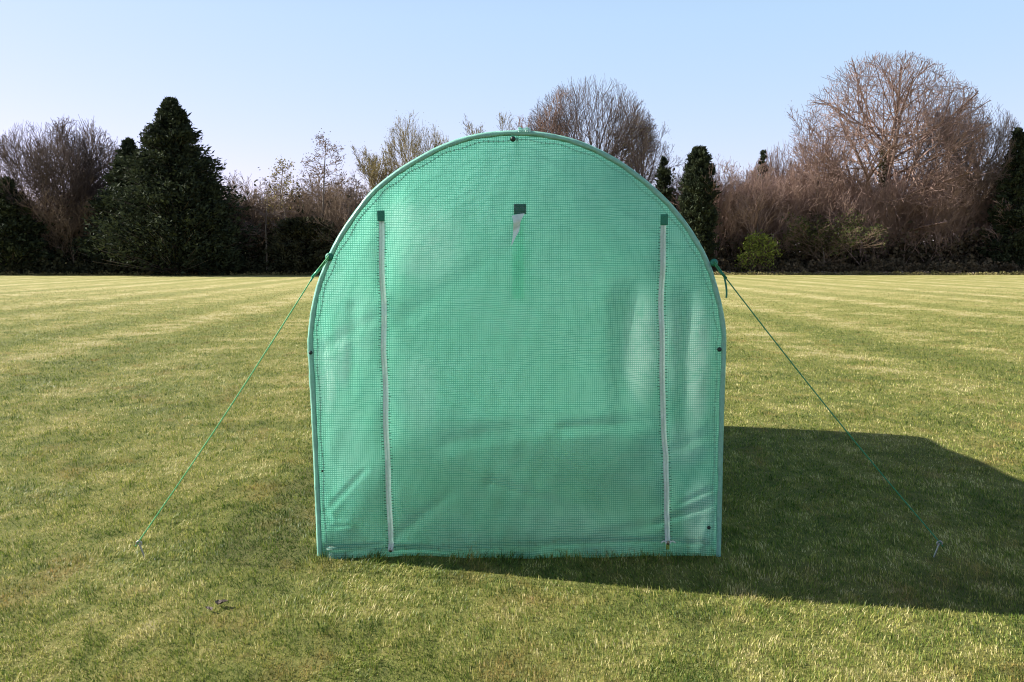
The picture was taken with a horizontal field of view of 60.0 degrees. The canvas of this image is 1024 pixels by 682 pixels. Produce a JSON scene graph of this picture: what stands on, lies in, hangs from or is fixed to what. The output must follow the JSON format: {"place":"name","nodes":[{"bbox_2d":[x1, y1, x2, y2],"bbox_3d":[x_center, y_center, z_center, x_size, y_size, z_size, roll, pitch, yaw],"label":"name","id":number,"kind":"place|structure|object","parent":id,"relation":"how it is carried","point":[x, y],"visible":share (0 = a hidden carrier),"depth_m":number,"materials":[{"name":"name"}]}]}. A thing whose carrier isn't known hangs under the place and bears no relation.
{"place":"outdoors","nodes":[
{"label":"outdoors","id":0,"kind":"place"},
{"bbox_2d":[0,274,1023,681],"bbox_3d":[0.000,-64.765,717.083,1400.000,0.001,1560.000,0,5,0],"label":"ground","id":1,"kind":"structure","parent":0,"point":[246,286],"depth_m":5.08,"materials":[{"name":"green plant"}]},
{"bbox_2d":[0,176,60,274],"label":"conifer","id":2,"kind":"object","parent":1,"relation":"on","point":[19,239],"visible":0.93,"depth_m":78.62,"materials":[{"name":"green plant"}]},
{"bbox_2d":[0,121,98,259],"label":"bare tree","id":3,"kind":"object","parent":1,"relation":"on","point":[12,164],"visible":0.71,"depth_m":79.82,"materials":[{"name":"brown plant"}]},
{"bbox_2d":[66,137,167,272],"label":"conifer","id":4,"kind":"object","parent":1,"relation":"on","point":[127,146],"visible":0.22,"depth_m":79.51,"materials":[{"name":"green plant"}]},
{"bbox_2d":[136,540,144,557],"bbox_3d":[-1.759,1.044,4.248,0.079,0.185,0.008,0,5,0],"label":"tent peg","id":5,"kind":"object","parent":1,"relation":"in","point":[140,547],"visible":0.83,"depth_m":4.24,"materials":[{"name":"metal"}]},
{"bbox_2d":[0,270,319,274],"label":"rough grass","id":6,"kind":"structure","parent":1,"relation":"on","point":[129,273],"depth_m":77.82,"materials":[{"name":"green plant"}]},
{"bbox_2d":[0,246,322,274],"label":"undergrowth","id":7,"kind":"object","parent":1,"relation":"on","point":[58,265],"visible":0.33,"depth_m":78.82,"materials":[{"name":"brown plant"}]},
{"bbox_2d":[81,96,267,275],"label":"conifer","id":8,"kind":"object","parent":1,"relation":"on","point":[167,189],"visible":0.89,"depth_m":75.66,"materials":[{"name":"green plant"}]},
{"bbox_2d":[8,169,371,270],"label":"thicket","id":9,"kind":"object","parent":1,"relation":"on","point":[332,212],"visible":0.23,"depth_m":81.92,"materials":[{"name":"brown plant"}]},
{"bbox_2d":[182,180,246,275],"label":"conifer","id":10,"kind":"object","parent":1,"relation":"on","point":[230,257],"visible":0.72,"depth_m":76.54,"materials":[{"name":"green plant"}]},
{"bbox_2d":[215,599,227,604],"bbox_3d":[-1.193,1.071,3.636,0.049,0.014,0.038,1,5,16],"label":"dead leaf","id":11,"kind":"object","parent":1,"relation":"on","point":[217,602],"visible":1,"depth_m":3.64,"materials":[{"name":"plant"}]},
{"bbox_2d":[210,175,259,272],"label":"bare tree","id":12,"kind":"object","parent":1,"relation":"on","point":[234,205],"visible":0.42,"depth_m":78.82,"materials":[{"name":"brown plant"}]},
{"bbox_2d":[229,180,276,262],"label":"bare tree","id":13,"kind":"object","parent":1,"relation":"on","point":[251,220],"visible":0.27,"depth_m":82.02,"materials":[{"name":"brown plant"}]},
{"bbox_2d":[241,177,285,269],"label":"slim tree","id":14,"kind":"object","parent":1,"relation":"on","point":[263,214],"visible":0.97,"depth_m":79.50,"materials":[{"name":"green plant"}]},
{"bbox_2d":[259,158,301,226],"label":"slim tree","id":15,"kind":"object","parent":1,"relation":"on","point":[286,186],"visible":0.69,"depth_m":82.08,"materials":[{"name":"brown plant"}]},
{"bbox_2d":[267,182,297,234],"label":"slim tree","id":16,"kind":"object","parent":1,"relation":"on","point":[278,203],"visible":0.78,"depth_m":79.78,"materials":[{"name":"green plant"}]},
{"bbox_2d":[263,216,337,274],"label":"evergreen bush","id":17,"kind":"object","parent":1,"relation":"on","point":[289,250],"visible":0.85,"depth_m":78.11,"materials":[{"name":"green plant"}]},
{"bbox_2d":[288,128,353,216],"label":"slim tree","id":18,"kind":"object","parent":1,"relation":"on","point":[324,172],"visible":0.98,"depth_m":80.57,"materials":[{"name":"brown plant"}]},
{"bbox_2d":[332,175,362,237],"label":"slim tree","id":19,"kind":"object","parent":1,"relation":"on","point":[351,191],"visible":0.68,"depth_m":79.85,"materials":[{"name":"brown plant"}]},
{"bbox_2d":[341,179,367,225],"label":"slim tree","id":20,"kind":"object","parent":1,"relation":"on","point":[358,186],"visible":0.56,"depth_m":79.08,"materials":[{"name":"brown plant"}]},
{"bbox_2d":[307,127,725,558],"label":"polytunnel","id":21,"kind":"structure","parent":1,"relation":"on","point":[516,340],"depth_m":4.19,"materials":[{"name":"plastic"}]},
{"bbox_2d":[135,255,328,546],"bbox_3d":[-1.324,0.292,4.179,0.957,1.386,0.023,0,5,0],"label":"guy rope","id":22,"kind":"object","parent":21,"relation":"attached to","point":[316,272],"visible":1,"depth_m":4.17,"materials":[{"name":"green fabric"}]},
{"bbox_2d":[384,220,667,558],"bbox_3d":[0.073,0.246,4.188,1.352,1.624,0.070,0,5,0],"label":"door panel","id":23,"kind":"structure","parent":21,"relation":"in","point":[523,406],"depth_m":4.20,"materials":[{"name":"green plastic"}]},
{"bbox_2d":[714,261,942,546],"bbox_3d":[1.499,0.306,4.181,1.127,1.359,0.023,0,5,0],"label":"guy rope","id":24,"kind":"object","parent":21,"relation":"attached to","point":[721,272],"visible":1,"depth_m":4.17,"materials":[{"name":"green fabric"}]},
{"bbox_2d":[677,145,722,261],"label":"tree","id":25,"kind":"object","parent":1,"relation":"on","point":[696,212],"depth_m":81.69,"materials":[{"name":"green plant"}]},
{"bbox_2d":[734,229,782,271],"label":"green bush","id":26,"kind":"object","parent":1,"relation":"on","point":[765,243],"visible":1,"depth_m":82.15,"materials":[{"name":"green plant"}]},
{"bbox_2d":[776,208,891,265],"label":"green bush","id":27,"kind":"object","parent":1,"relation":"on","point":[806,230],"visible":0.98,"depth_m":82.35,"materials":[{"name":"green plant"}]},
{"bbox_2d":[650,147,1023,269],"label":"thicket","id":28,"kind":"object","parent":1,"relation":"on","point":[925,251],"visible":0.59,"depth_m":85.91,"materials":[{"name":"brown plant"}]},
{"bbox_2d":[711,255,1023,273],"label":"undergrowth","id":29,"kind":"object","parent":1,"relation":"on","point":[890,267],"visible":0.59,"depth_m":82.84,"materials":[{"name":"brown plant"}]},
{"bbox_2d":[713,270,1023,274],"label":"rough grass","id":30,"kind":"structure","parent":1,"relation":"on","point":[897,272],"depth_m":79.91,"materials":[{"name":"green plant"}]},
{"bbox_2d":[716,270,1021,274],"bbox_3d":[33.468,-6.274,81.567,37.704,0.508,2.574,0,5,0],"label":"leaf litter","id":31,"kind":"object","parent":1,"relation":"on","point":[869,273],"visible":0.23,"depth_m":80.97,"materials":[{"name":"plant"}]},
{"bbox_2d":[933,540,942,557],"bbox_3d":[2.019,1.044,4.248,0.079,0.185,0.008,0,5,0],"label":"tent peg","id":32,"kind":"object","parent":1,"relation":"in","point":[937,544],"visible":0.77,"depth_m":4.24,"materials":[{"name":"metal"}]},
{"bbox_2d":[0,0,1023,256],"label":"sky","id":33,"kind":"structure","parent":0,"point":[259,79],"materials":[{"name":"blue"}]},
{"label":"woodland floor","id":34,"kind":"structure","parent":0,"visible":0},
{"bbox_2d":[19,114,118,267],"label":"bare tree","id":35,"kind":"object","parent":34,"relation":"on","point":[101,164],"visible":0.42,"depth_m":82.54,"materials":[{"name":"brown plant"}]},
{"bbox_2d":[351,141,401,192],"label":"willow","id":36,"kind":"object","parent":34,"relation":"on","point":[374,169],"visible":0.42,"depth_m":88.20,"materials":[{"name":"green plant"}]},
{"bbox_2d":[379,110,448,176],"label":"willow","id":37,"kind":"object","parent":34,"relation":"on","point":[391,148],"visible":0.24,"depth_m":88.50,"materials":[{"name":"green plant"}]},
{"bbox_2d":[459,110,516,134],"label":"bare tree","id":38,"kind":"object","parent":34,"relation":"on","point":[481,130],"visible":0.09,"depth_m":95.08,"materials":[{"name":"brown plant"}]},
{"bbox_2d":[7,164,985,258],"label":"thicket","id":39,"kind":"object","parent":34,"relation":"on","point":[671,183],"depth_m":103.84,"materials":[{"name":"brown plant"}]},
{"bbox_2d":[354,177,680,210],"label":"thicket","id":40,"kind":"object","parent":34,"relation":"on","point":[648,181],"depth_m":91.23,"materials":[{"name":"brown plant"}]},
{"bbox_2d":[516,83,589,141],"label":"bare tree","id":41,"kind":"object","parent":34,"relation":"on","point":[538,124],"visible":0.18,"depth_m":91.01,"materials":[{"name":"brown plant"}]},
{"bbox_2d":[526,73,659,182],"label":"bare tree","id":42,"kind":"object","parent":34,"relation":"on","point":[577,125],"visible":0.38,"depth_m":91.58,"materials":[{"name":"brown plant"}]},
{"bbox_2d":[605,112,686,203],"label":"bare tree","id":43,"kind":"object","parent":34,"relation":"on","point":[639,158],"visible":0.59,"depth_m":90.35,"materials":[{"name":"brown plant"}]},
{"bbox_2d":[654,156,678,208],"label":"conifer","id":44,"kind":"object","parent":34,"relation":"on","point":[663,175],"visible":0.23,"depth_m":86.59,"materials":[{"name":"green plant"}]},
{"bbox_2d":[714,174,774,262],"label":"bare tree","id":45,"kind":"object","parent":34,"relation":"on","point":[722,215],"visible":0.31,"depth_m":85.40,"materials":[{"name":"brown plant"}]},
{"bbox_2d":[755,149,770,233],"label":"conifer","id":46,"kind":"object","parent":34,"relation":"on","point":[762,153],"visible":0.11,"depth_m":94.49,"materials":[{"name":"green plant"}]},
{"bbox_2d":[717,156,822,236],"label":"bare tree","id":47,"kind":"object","parent":34,"relation":"on","point":[757,200],"visible":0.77,"depth_m":83.58,"materials":[{"name":"brown plant"}]},
{"bbox_2d":[753,140,817,245],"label":"bare tree","id":48,"kind":"object","parent":34,"relation":"on","point":[777,165],"visible":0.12,"depth_m":93.98,"materials":[{"name":"brown plant"}]},
{"bbox_2d":[781,106,870,259],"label":"bare tree","id":49,"kind":"object","parent":34,"relation":"on","point":[821,166],"visible":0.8,"depth_m":85.36,"materials":[{"name":"brown plant"}]},
{"bbox_2d":[781,50,997,260],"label":"oak","id":50,"kind":"object","parent":34,"relation":"on","point":[890,155],"visible":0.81,"depth_m":84.28,"materials":[{"name":"brown plant"}]},
{"bbox_2d":[910,91,1019,254],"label":"bare tree","id":51,"kind":"object","parent":34,"relation":"on","point":[1000,141],"visible":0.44,"depth_m":86.03,"materials":[{"name":"brown plant"}]},
{"bbox_2d":[974,127,1023,268],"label":"conifer","id":52,"kind":"object","parent":34,"relation":"on","point":[1013,196],"visible":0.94,"depth_m":84.30,"materials":[{"name":"green plant"}]}
]}

